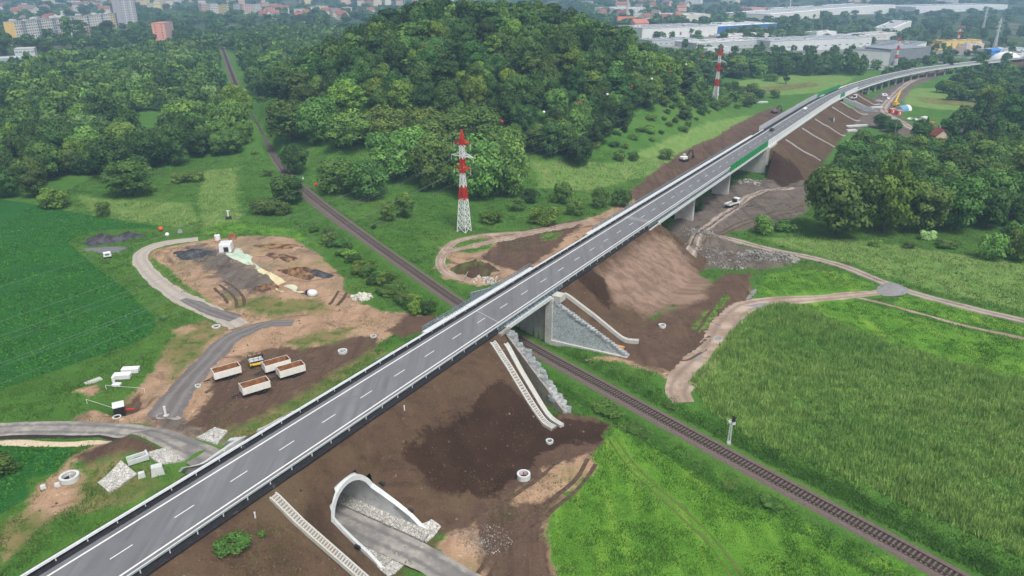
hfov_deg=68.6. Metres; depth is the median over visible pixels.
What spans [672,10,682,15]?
town house
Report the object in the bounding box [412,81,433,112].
broadleaf tree
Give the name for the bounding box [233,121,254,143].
willow tree
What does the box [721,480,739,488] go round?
shrub
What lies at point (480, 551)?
rubble
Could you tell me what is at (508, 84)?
broadleaf tree
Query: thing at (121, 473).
cobbled apron
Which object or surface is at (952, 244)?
shrub
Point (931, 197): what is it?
broadleaf tree
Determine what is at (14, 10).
town house
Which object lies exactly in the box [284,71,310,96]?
poplar tree
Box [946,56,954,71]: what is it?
poplar tree
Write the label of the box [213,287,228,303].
wheel rut
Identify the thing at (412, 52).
broadleaf tree
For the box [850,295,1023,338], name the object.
narrow track
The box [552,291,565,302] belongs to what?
concrete block
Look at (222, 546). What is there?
shrub
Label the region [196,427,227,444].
cobbled apron
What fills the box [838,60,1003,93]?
curved viaduct
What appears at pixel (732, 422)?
railway signal
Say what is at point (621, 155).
shrub
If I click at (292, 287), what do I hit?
pond water
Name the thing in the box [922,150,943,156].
broadleaf tree
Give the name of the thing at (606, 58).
broadleaf tree
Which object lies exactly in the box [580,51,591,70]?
broadleaf tree
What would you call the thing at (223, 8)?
apartment block
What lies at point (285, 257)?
clay heap
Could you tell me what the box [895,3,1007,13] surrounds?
logistics hall
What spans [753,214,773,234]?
shrub
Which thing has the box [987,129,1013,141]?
broadleaf tree
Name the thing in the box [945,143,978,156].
broadleaf tree
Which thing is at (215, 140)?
broadleaf tree
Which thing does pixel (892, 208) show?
broadleaf tree
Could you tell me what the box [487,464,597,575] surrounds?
wheel rut
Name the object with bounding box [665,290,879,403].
dirt track
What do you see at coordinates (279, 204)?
shrub
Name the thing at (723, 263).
rubble
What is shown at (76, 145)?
willow tree
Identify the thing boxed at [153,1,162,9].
town house
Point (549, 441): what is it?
concrete ring
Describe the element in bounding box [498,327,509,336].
concrete block
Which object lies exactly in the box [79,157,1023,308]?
pale grass
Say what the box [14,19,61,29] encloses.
windows
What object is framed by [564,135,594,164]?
broadleaf tree
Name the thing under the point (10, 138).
broadleaf tree
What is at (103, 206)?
shrub
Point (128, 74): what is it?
broadleaf tree
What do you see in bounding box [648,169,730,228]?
bridge railing
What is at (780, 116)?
noise barrier
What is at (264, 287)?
clay heap
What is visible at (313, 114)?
willow tree
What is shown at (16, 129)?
willow tree
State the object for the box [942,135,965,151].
broadleaf tree
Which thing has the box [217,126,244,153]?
broadleaf tree
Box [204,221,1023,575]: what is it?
meadow grass
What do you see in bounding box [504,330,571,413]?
stepped rock wall
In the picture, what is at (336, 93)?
broadleaf tree
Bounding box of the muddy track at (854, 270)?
[707,232,1023,323]
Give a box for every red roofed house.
[616,15,634,20]
[629,17,648,24]
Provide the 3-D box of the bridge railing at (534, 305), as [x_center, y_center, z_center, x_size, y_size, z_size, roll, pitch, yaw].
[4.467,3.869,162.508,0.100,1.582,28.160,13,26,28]
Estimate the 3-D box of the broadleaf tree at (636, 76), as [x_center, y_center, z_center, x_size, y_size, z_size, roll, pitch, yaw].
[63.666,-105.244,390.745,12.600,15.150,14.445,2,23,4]
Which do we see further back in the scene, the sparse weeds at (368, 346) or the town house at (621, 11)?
the town house at (621, 11)
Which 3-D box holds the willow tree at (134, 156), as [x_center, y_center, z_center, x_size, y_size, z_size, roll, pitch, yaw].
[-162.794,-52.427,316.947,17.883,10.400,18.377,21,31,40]
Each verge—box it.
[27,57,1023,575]
[132,59,1022,575]
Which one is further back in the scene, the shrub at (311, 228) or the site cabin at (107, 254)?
the shrub at (311, 228)
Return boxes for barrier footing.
[768,90,856,147]
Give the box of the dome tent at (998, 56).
[989,52,1020,59]
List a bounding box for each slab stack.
[112,371,131,379]
[121,366,139,372]
[845,129,857,131]
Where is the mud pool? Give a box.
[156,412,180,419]
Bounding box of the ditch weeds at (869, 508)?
[427,294,1023,575]
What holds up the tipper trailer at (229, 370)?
on the ground at (712, 134)
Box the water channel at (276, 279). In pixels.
[257,268,285,283]
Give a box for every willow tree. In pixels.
[10,121,32,131]
[19,121,50,135]
[61,138,86,169]
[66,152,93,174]
[105,151,148,165]
[154,128,169,158]
[205,99,251,126]
[220,83,253,113]
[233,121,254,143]
[265,98,309,139]
[293,96,339,141]
[315,157,360,192]
[324,111,377,146]
[344,158,389,198]
[356,104,409,141]
[364,125,435,178]
[392,106,445,132]
[406,132,458,189]
[410,113,464,143]
[441,102,502,140]
[449,132,506,198]
[481,122,526,150]
[483,133,530,194]
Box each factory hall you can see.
[620,23,717,38]
[638,37,696,45]
[675,37,758,48]
[687,0,702,3]
[708,32,768,38]
[722,0,739,3]
[739,7,767,10]
[746,34,871,49]
[805,30,836,35]
[830,31,898,39]
[874,20,911,31]
[932,0,958,2]
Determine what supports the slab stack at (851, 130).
on the ground at (712, 134)
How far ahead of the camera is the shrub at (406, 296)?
192.90 m
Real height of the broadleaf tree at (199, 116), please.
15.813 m
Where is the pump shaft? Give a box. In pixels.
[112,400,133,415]
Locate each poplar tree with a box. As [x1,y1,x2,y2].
[59,16,76,49]
[72,19,88,33]
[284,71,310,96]
[343,84,368,113]
[360,35,382,55]
[400,55,417,81]
[404,27,418,47]
[415,17,431,40]
[433,59,461,85]
[483,35,502,54]
[495,83,514,104]
[519,56,539,77]
[540,52,562,73]
[560,52,579,88]
[572,70,602,94]
[588,50,606,83]
[603,70,632,95]
[605,92,622,126]
[606,60,629,83]
[783,65,791,83]
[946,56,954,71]
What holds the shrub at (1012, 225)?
on the ground at (712, 134)
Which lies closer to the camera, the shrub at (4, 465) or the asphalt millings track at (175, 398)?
the shrub at (4, 465)
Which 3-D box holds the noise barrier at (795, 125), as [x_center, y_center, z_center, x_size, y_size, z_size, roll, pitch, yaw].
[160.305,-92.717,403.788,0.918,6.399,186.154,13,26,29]
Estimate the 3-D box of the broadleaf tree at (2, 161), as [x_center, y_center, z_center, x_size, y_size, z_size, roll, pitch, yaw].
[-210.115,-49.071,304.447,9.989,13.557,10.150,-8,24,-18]
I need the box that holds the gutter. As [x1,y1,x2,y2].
[0,435,119,440]
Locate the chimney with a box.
[626,0,628,14]
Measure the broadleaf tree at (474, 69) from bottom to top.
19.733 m
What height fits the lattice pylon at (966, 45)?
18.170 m
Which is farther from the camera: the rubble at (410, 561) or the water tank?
the water tank
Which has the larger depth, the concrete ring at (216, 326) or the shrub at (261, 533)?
the concrete ring at (216, 326)
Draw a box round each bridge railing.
[422,263,530,330]
[498,283,562,331]
[592,142,736,229]
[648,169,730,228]
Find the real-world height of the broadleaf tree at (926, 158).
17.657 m
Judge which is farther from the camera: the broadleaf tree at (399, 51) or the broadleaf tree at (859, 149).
the broadleaf tree at (399, 51)
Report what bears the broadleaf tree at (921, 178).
on the ground at (712, 134)
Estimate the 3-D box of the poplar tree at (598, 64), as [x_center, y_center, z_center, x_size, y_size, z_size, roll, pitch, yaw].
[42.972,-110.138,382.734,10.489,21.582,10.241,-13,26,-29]
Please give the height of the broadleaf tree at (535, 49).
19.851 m
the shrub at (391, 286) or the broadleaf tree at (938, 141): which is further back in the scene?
the broadleaf tree at (938, 141)
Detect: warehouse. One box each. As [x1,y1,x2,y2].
[695,21,776,33]
[853,40,926,64]
[865,44,930,64]
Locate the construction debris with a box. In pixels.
[472,275,499,283]
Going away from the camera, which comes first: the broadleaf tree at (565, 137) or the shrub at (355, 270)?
the shrub at (355, 270)
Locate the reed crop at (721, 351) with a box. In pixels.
[688,300,1023,557]
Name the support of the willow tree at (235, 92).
on the ground at (712, 134)
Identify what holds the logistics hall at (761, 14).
on the ground at (712, 134)
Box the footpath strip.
[0,440,110,446]
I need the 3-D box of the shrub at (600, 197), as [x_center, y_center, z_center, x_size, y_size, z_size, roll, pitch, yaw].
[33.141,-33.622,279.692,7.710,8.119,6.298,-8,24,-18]
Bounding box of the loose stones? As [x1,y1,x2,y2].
[3,147,810,575]
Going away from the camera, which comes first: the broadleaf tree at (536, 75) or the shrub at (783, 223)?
the shrub at (783, 223)
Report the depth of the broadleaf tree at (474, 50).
362.84 m
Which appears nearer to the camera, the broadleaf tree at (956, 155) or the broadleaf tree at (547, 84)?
the broadleaf tree at (956, 155)
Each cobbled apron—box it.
[97,461,136,492]
[148,447,184,464]
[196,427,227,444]
[377,560,402,575]
[422,519,440,542]
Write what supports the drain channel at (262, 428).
on the ground at (712, 134)
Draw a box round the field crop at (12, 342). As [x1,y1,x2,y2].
[0,205,157,511]
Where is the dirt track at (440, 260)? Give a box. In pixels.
[435,218,595,281]
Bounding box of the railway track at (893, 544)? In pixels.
[219,46,970,575]
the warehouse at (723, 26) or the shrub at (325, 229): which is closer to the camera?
the shrub at (325, 229)
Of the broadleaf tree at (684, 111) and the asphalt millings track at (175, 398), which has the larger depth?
the broadleaf tree at (684, 111)
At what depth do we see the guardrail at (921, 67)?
651.59 m
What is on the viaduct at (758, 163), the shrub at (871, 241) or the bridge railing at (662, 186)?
the bridge railing at (662, 186)
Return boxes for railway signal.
[726,416,735,444]
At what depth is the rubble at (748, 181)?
316.56 m
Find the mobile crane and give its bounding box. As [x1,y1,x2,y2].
[892,90,900,105]
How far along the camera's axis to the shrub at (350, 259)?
220.99 m
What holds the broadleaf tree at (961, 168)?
on the ground at (712, 134)
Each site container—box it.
[888,108,895,112]
[895,110,902,114]
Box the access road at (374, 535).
[0,421,480,575]
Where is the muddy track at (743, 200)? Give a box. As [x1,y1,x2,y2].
[685,186,794,257]
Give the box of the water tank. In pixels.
[214,234,220,240]
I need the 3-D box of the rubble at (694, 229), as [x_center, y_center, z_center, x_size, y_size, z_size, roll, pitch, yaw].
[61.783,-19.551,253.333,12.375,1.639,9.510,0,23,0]
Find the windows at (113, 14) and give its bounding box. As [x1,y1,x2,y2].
[72,14,116,24]
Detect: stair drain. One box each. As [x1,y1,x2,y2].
[269,492,368,575]
[490,341,555,430]
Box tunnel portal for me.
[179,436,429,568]
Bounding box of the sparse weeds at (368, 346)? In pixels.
[82,146,815,575]
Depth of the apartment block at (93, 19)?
1008.30 m
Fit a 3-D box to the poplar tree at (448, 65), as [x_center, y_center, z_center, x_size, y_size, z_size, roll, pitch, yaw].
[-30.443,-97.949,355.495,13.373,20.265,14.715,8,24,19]
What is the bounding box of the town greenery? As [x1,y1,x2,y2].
[0,0,1023,69]
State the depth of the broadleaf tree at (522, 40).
383.90 m
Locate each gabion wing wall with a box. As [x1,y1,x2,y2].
[470,286,495,300]
[551,300,628,357]
[843,97,877,111]
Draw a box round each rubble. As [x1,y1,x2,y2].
[392,545,431,565]
[454,524,512,558]
[677,227,712,233]
[685,231,720,237]
[695,247,733,258]
[708,259,747,269]
[733,178,761,185]
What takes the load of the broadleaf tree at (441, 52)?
on the ground at (712, 134)
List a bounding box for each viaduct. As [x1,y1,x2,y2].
[585,135,776,235]
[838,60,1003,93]
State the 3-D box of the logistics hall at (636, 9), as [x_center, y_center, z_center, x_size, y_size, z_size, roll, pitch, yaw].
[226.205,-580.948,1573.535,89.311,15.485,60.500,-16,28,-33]
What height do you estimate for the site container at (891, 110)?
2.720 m
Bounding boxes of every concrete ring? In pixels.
[58,470,79,484]
[112,414,121,418]
[212,324,220,328]
[338,348,346,354]
[517,469,529,481]
[546,438,552,444]
[658,323,665,328]
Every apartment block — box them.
[3,16,64,45]
[56,11,118,35]
[198,4,208,12]
[208,3,218,13]
[218,4,228,14]
[233,3,240,9]
[239,4,252,11]
[252,4,261,12]
[259,2,268,8]
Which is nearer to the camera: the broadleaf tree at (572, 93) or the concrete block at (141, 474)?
the concrete block at (141, 474)
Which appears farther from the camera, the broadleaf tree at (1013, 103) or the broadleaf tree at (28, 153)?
the broadleaf tree at (1013, 103)
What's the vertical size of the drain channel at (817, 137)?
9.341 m
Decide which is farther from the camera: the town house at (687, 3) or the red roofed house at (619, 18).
the town house at (687, 3)
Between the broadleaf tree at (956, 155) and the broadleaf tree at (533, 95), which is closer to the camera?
the broadleaf tree at (956, 155)
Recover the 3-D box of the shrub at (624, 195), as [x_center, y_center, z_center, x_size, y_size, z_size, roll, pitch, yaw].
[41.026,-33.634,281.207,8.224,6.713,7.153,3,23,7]
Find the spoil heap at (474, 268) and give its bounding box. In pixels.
[450,259,499,277]
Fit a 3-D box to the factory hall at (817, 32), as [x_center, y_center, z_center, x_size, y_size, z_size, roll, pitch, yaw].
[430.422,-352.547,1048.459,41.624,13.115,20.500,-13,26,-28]
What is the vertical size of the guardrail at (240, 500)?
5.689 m
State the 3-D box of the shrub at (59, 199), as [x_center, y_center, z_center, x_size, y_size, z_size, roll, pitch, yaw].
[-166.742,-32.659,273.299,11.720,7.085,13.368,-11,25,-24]
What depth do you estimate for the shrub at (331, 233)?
242.10 m
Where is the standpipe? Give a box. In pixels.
[111,376,121,386]
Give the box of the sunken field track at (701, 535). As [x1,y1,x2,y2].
[606,437,730,575]
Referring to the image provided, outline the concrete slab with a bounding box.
[84,377,102,384]
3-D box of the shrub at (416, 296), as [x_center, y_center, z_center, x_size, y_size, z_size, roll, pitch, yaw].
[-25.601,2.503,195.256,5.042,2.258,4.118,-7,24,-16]
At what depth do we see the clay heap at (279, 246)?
234.43 m
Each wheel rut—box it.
[194,356,341,416]
[205,342,357,393]
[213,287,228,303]
[219,285,238,306]
[222,280,245,304]
[328,291,339,304]
[336,292,347,304]
[470,455,566,520]
[476,458,589,572]
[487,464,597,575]
[491,227,579,262]
[502,240,562,266]
[601,325,706,360]
[611,319,710,349]
[681,185,794,253]
[682,289,725,345]
[703,205,802,243]
[715,211,802,235]
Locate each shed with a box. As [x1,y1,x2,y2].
[701,46,730,51]
[977,47,1023,51]
[1013,51,1023,56]
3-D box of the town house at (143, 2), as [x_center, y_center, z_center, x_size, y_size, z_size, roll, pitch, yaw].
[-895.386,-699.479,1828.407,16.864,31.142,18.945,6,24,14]
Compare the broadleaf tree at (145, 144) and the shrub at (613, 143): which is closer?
the broadleaf tree at (145, 144)
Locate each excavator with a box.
[679,150,694,161]
[770,105,782,113]
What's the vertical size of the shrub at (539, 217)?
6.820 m
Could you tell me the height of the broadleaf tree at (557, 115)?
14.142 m
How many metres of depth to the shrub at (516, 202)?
273.18 m
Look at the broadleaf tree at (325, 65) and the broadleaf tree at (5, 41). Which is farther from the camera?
the broadleaf tree at (5, 41)
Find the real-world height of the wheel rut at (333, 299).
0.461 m
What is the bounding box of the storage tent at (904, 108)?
[895,105,911,111]
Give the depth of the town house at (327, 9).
1426.72 m
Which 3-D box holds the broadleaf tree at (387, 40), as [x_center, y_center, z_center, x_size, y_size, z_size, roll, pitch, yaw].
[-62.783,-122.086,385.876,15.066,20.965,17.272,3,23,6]
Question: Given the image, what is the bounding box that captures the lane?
[879,71,947,134]
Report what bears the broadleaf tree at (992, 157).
on the ground at (712, 134)
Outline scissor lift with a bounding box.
[247,352,263,368]
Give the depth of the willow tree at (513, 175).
283.95 m
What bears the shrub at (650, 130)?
on the ground at (712, 134)
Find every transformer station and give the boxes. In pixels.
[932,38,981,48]
[955,42,984,52]
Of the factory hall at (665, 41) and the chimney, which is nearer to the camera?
the factory hall at (665, 41)
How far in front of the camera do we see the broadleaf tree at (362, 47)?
386.77 m
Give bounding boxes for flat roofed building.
[0,56,20,61]
[14,47,37,56]
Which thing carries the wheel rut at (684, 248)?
on the ground at (712, 134)
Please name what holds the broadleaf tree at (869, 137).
on the ground at (712, 134)
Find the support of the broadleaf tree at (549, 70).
on the ground at (712, 134)
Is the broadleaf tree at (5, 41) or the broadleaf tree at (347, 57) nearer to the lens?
the broadleaf tree at (347, 57)
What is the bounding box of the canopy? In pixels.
[985,48,1001,54]
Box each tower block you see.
[111,0,137,24]
[151,22,173,40]
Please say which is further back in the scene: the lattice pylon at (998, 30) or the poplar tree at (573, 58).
the lattice pylon at (998, 30)
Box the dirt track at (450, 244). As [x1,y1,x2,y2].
[439,231,538,253]
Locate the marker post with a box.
[163,406,168,416]
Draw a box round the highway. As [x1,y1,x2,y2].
[40,58,1020,575]
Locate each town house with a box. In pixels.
[9,6,22,13]
[18,4,38,14]
[72,2,87,5]
[98,6,110,12]
[139,0,149,6]
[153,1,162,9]
[258,9,271,19]
[270,4,283,9]
[270,9,279,18]
[299,0,310,3]
[321,7,331,14]
[329,8,340,16]
[335,10,346,18]
[336,11,348,19]
[339,0,350,4]
[357,0,364,5]
[365,7,374,10]
[367,0,381,6]
[382,0,390,4]
[396,0,402,4]
[597,8,606,15]
[616,1,630,6]
[616,9,630,14]
[638,12,652,18]
[649,2,655,8]
[651,9,661,14]
[662,0,672,6]
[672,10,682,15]
[675,4,686,11]
[678,1,689,10]
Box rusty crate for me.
[228,233,236,238]
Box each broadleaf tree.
[0,29,14,54]
[0,121,21,133]
[0,133,17,157]
[0,150,16,166]
[0,154,7,166]
[0,165,19,196]
[1,131,35,162]
[7,158,43,184]
[15,135,49,157]
[15,161,47,195]
[16,147,56,173]
[22,40,38,49]
[22,140,62,180]
[34,124,64,150]
[38,41,53,51]
[44,143,77,176]
[59,125,87,137]
[60,126,99,146]
[82,151,105,174]
[83,123,106,135]
[83,135,132,173]
[97,157,156,195]
[98,20,115,34]
[103,120,139,137]
[108,117,134,136]
[112,135,135,153]
[114,135,132,153]
[119,67,143,84]
[125,126,165,166]
[149,127,159,134]
[155,135,172,161]
[157,111,183,145]
[159,123,189,165]
[176,114,207,153]
[180,112,204,121]
[186,130,208,157]
[194,119,228,148]
[205,94,227,111]
[208,133,229,155]
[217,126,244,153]
[270,174,303,202]
[278,143,308,174]
[289,83,316,103]
[303,60,329,81]
[306,129,320,144]
[308,75,322,96]
[315,91,344,113]
[318,57,341,80]
[319,71,336,90]
[326,78,355,115]
[332,70,364,99]
[335,47,360,74]
[349,56,373,98]
[358,45,369,57]
[361,77,383,103]
[362,52,385,80]
[370,62,390,84]
[370,89,393,112]
[377,29,397,49]
[378,42,408,75]
[379,202,397,219]
[381,69,412,105]
[383,41,407,77]
[385,80,416,112]
[394,191,414,217]
[396,35,422,68]
[407,42,430,64]
[408,60,436,103]
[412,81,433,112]
[413,47,441,68]
[418,37,446,58]
[426,19,452,38]
[428,20,448,37]
[428,65,453,87]
[430,80,460,112]
[433,43,447,59]
[437,36,459,59]
[451,22,479,54]
[451,70,469,98]
[457,41,469,59]
[458,52,474,71]
[460,40,488,70]
[462,75,487,105]
[463,61,486,83]
[477,19,496,52]
[477,60,491,82]
[478,97,500,123]
[481,52,510,82]
[483,73,499,99]
[484,32,513,52]
[494,51,513,73]
[496,91,520,125]
[498,68,515,82]
[501,19,522,41]
[502,74,530,94]
[506,42,526,70]
[508,104,535,130]
[514,79,531,103]
[516,79,545,115]
[517,35,533,57]
[520,40,550,73]
[522,28,542,42]
[523,123,548,153]
[528,70,547,84]
[538,52,555,69]
[538,60,558,83]
[539,77,559,105]
[539,121,563,157]
[542,111,569,124]
[543,38,557,52]
[543,88,569,117]
[552,29,581,67]
[552,118,576,152]
[557,85,577,106]
[562,46,589,71]
[562,108,593,140]
[564,65,587,100]
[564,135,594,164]
[565,94,592,126]
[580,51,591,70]
[585,85,608,114]
[586,95,601,113]
[586,112,612,140]
[589,47,608,73]
[593,78,611,99]
[595,97,619,126]
[603,72,624,94]
[604,61,631,81]
[615,95,634,128]
[622,78,644,107]
[626,70,645,81]
[627,79,649,106]
[641,76,662,109]
[647,75,665,95]
[659,95,670,105]
[679,105,692,119]
[803,165,888,235]
[830,154,858,168]
[834,138,865,156]
[838,141,874,158]
[845,163,870,174]
[851,129,875,144]
[852,151,883,167]
[854,166,879,179]
[868,141,896,152]
[868,158,922,233]
[870,144,889,154]
[873,113,891,127]
[875,133,907,149]
[875,137,897,149]
[875,150,890,165]
[881,132,902,149]
[883,119,903,131]
[884,152,905,166]
[897,143,918,154]
[897,149,913,159]
[899,173,931,197]
[900,158,926,177]
[900,180,955,232]
[902,134,929,149]
[904,149,940,174]
[916,139,943,152]
[918,137,941,150]
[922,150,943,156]
[927,161,961,176]
[929,167,957,184]
[930,176,953,209]
[933,147,988,174]
[934,174,993,230]
[938,138,948,154]
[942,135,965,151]
[943,145,968,156]
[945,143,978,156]
[945,161,967,175]
[958,170,970,179]
[963,131,990,142]
[970,139,1019,163]
[970,166,1023,215]
[974,84,1007,107]
[975,187,1012,228]
[977,155,1000,171]
[978,145,1004,161]
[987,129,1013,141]
[987,162,1014,170]
[988,153,1017,166]
[993,136,1010,144]
[999,93,1023,123]
[1002,153,1023,178]
[1008,195,1023,224]
[1009,143,1023,153]
[1010,140,1023,146]
[1012,147,1023,163]
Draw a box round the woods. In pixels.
[224,24,1023,140]
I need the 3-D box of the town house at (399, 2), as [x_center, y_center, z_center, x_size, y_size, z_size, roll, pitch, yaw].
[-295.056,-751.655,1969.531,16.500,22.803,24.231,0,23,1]
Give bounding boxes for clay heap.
[252,284,283,291]
[253,244,301,249]
[266,253,297,261]
[277,267,313,279]
[309,269,334,277]
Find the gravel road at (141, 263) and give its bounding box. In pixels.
[132,237,248,329]
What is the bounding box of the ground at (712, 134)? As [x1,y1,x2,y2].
[0,0,1023,575]
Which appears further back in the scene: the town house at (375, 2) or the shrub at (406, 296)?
the town house at (375, 2)
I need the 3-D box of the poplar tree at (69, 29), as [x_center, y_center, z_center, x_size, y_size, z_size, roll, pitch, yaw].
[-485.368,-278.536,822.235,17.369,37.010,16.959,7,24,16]
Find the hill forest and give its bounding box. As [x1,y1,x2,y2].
[227,0,767,103]
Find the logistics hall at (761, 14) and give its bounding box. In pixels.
[726,9,820,19]
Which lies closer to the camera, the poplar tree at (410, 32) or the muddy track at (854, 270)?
the muddy track at (854, 270)
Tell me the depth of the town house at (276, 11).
1351.47 m
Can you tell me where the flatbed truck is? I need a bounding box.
[724,197,739,207]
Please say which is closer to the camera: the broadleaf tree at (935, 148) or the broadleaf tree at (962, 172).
the broadleaf tree at (962, 172)
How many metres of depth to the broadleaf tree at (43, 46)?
780.93 m
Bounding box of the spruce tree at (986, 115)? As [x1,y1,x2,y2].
[979,98,992,133]
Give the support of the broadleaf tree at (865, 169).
on the ground at (712, 134)
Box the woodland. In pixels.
[0,36,228,130]
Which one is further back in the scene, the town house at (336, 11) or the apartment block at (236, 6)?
the apartment block at (236, 6)
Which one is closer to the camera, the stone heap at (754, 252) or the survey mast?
the stone heap at (754, 252)
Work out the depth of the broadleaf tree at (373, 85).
353.76 m
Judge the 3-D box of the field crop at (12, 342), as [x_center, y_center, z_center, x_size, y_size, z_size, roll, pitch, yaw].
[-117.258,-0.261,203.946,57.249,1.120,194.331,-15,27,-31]
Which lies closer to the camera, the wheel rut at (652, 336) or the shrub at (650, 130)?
the wheel rut at (652, 336)
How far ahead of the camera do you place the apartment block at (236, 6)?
1511.86 m
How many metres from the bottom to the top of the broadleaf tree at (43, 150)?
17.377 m
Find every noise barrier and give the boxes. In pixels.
[730,141,767,171]
[759,93,817,130]
[768,94,840,145]
[817,85,839,96]
[845,87,857,94]
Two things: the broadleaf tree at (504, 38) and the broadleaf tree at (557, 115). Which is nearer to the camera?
the broadleaf tree at (557, 115)
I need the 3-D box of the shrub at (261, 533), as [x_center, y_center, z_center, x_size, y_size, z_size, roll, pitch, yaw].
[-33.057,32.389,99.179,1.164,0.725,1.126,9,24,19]
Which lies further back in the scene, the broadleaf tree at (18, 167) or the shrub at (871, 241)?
the broadleaf tree at (18, 167)
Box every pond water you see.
[226,248,261,272]
[284,284,302,292]
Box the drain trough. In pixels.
[126,450,148,465]
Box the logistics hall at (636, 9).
[594,6,645,13]
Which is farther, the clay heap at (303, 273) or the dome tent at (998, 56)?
the dome tent at (998, 56)
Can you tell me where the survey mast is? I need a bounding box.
[225,210,231,219]
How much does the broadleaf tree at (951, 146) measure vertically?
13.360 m
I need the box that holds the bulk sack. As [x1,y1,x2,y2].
[307,289,317,296]
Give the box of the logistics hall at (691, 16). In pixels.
[660,13,710,20]
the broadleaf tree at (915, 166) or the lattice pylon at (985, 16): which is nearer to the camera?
the broadleaf tree at (915, 166)
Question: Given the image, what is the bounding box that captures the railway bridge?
[422,267,553,344]
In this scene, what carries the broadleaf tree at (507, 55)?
on the ground at (712, 134)
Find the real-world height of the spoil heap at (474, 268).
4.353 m
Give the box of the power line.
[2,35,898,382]
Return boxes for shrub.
[0,451,22,475]
[35,187,70,209]
[93,201,109,215]
[158,315,168,319]
[170,172,192,183]
[188,171,205,181]
[211,529,252,557]
[248,198,269,214]
[257,530,264,536]
[262,199,293,215]
[308,225,319,232]
[319,237,329,243]
[320,234,330,239]
[322,226,336,235]
[323,238,334,246]
[327,232,336,238]
[333,237,349,246]
[335,248,348,255]
[339,249,358,257]
[342,241,352,251]
[343,253,363,262]
[350,266,365,274]
[352,260,366,267]
[358,266,370,277]
[364,259,377,264]
[364,263,379,273]
[366,275,377,284]
[371,269,385,276]
[374,284,388,294]
[375,271,388,285]
[379,287,396,297]
[381,273,397,285]
[383,271,396,280]
[386,283,403,290]
[389,279,404,286]
[392,290,409,300]
[395,293,412,302]
[398,299,413,309]
[404,293,422,301]
[407,300,421,315]
[410,257,421,262]
[420,300,436,315]
[478,210,503,224]
[508,197,525,210]
[518,188,540,202]
[528,205,560,226]
[549,181,574,203]
[565,197,585,215]
[591,141,601,147]
[591,187,609,207]
[592,397,624,417]
[608,141,621,145]
[611,188,632,206]
[612,128,623,133]
[613,148,625,161]
[618,419,654,438]
[628,134,639,139]
[628,151,639,160]
[635,127,646,131]
[643,126,656,132]
[645,114,657,119]
[658,148,674,159]
[661,402,674,409]
[665,121,673,126]
[678,126,690,131]
[695,203,704,210]
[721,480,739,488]
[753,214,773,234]
[760,492,782,509]
[764,74,779,80]
[769,89,780,97]
[771,218,797,231]
[868,239,883,246]
[903,241,916,248]
[918,230,937,240]
[935,238,960,248]
[977,232,1010,259]
[998,220,1023,247]
[1004,229,1023,260]
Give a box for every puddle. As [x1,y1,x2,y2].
[746,289,755,298]
[747,303,768,306]
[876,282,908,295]
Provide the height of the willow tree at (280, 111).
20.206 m
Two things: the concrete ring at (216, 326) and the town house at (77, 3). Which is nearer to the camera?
the concrete ring at (216, 326)
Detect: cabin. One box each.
[103,251,111,258]
[218,240,235,253]
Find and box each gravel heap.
[83,233,128,245]
[83,246,126,252]
[118,231,146,238]
[173,249,216,259]
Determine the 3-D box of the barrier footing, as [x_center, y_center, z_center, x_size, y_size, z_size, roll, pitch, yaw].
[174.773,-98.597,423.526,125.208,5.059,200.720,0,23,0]
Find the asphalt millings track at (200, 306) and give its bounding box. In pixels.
[180,298,240,321]
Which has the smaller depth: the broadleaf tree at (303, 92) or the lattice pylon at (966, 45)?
the broadleaf tree at (303, 92)
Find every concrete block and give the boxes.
[40,484,46,489]
[54,482,60,486]
[138,471,145,478]
[150,463,164,477]
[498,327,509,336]
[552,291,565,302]
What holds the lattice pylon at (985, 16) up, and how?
on the ground at (712, 134)
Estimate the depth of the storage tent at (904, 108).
486.18 m
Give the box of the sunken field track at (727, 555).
[614,435,743,575]
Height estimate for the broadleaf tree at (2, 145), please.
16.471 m
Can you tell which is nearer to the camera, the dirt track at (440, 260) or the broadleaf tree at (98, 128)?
the dirt track at (440, 260)
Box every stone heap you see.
[737,249,773,262]
[762,251,799,263]
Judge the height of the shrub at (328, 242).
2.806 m
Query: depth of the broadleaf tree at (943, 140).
348.36 m
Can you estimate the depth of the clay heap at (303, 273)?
211.26 m
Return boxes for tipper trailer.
[203,362,241,382]
[231,376,270,397]
[255,355,290,374]
[269,360,305,379]
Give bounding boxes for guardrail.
[20,129,763,575]
[127,169,729,575]
[849,57,1017,84]
[859,58,1023,87]
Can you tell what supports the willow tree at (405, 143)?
on the ground at (712, 134)
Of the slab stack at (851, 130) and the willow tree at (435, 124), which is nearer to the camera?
the willow tree at (435, 124)
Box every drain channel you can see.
[257,411,292,432]
[504,342,563,427]
[565,292,638,343]
[786,140,820,160]
[802,128,834,146]
[815,119,845,135]
[832,107,859,120]
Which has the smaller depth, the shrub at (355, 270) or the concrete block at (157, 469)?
the concrete block at (157, 469)
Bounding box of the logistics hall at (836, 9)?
[768,3,895,14]
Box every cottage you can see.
[928,125,950,138]
[960,126,983,135]
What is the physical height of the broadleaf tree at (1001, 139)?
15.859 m
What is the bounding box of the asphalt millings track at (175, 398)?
[146,319,293,417]
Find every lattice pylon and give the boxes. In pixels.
[451,129,473,233]
[712,47,724,98]
[892,36,902,66]
[961,40,969,56]
[981,7,988,28]
[992,18,1002,47]

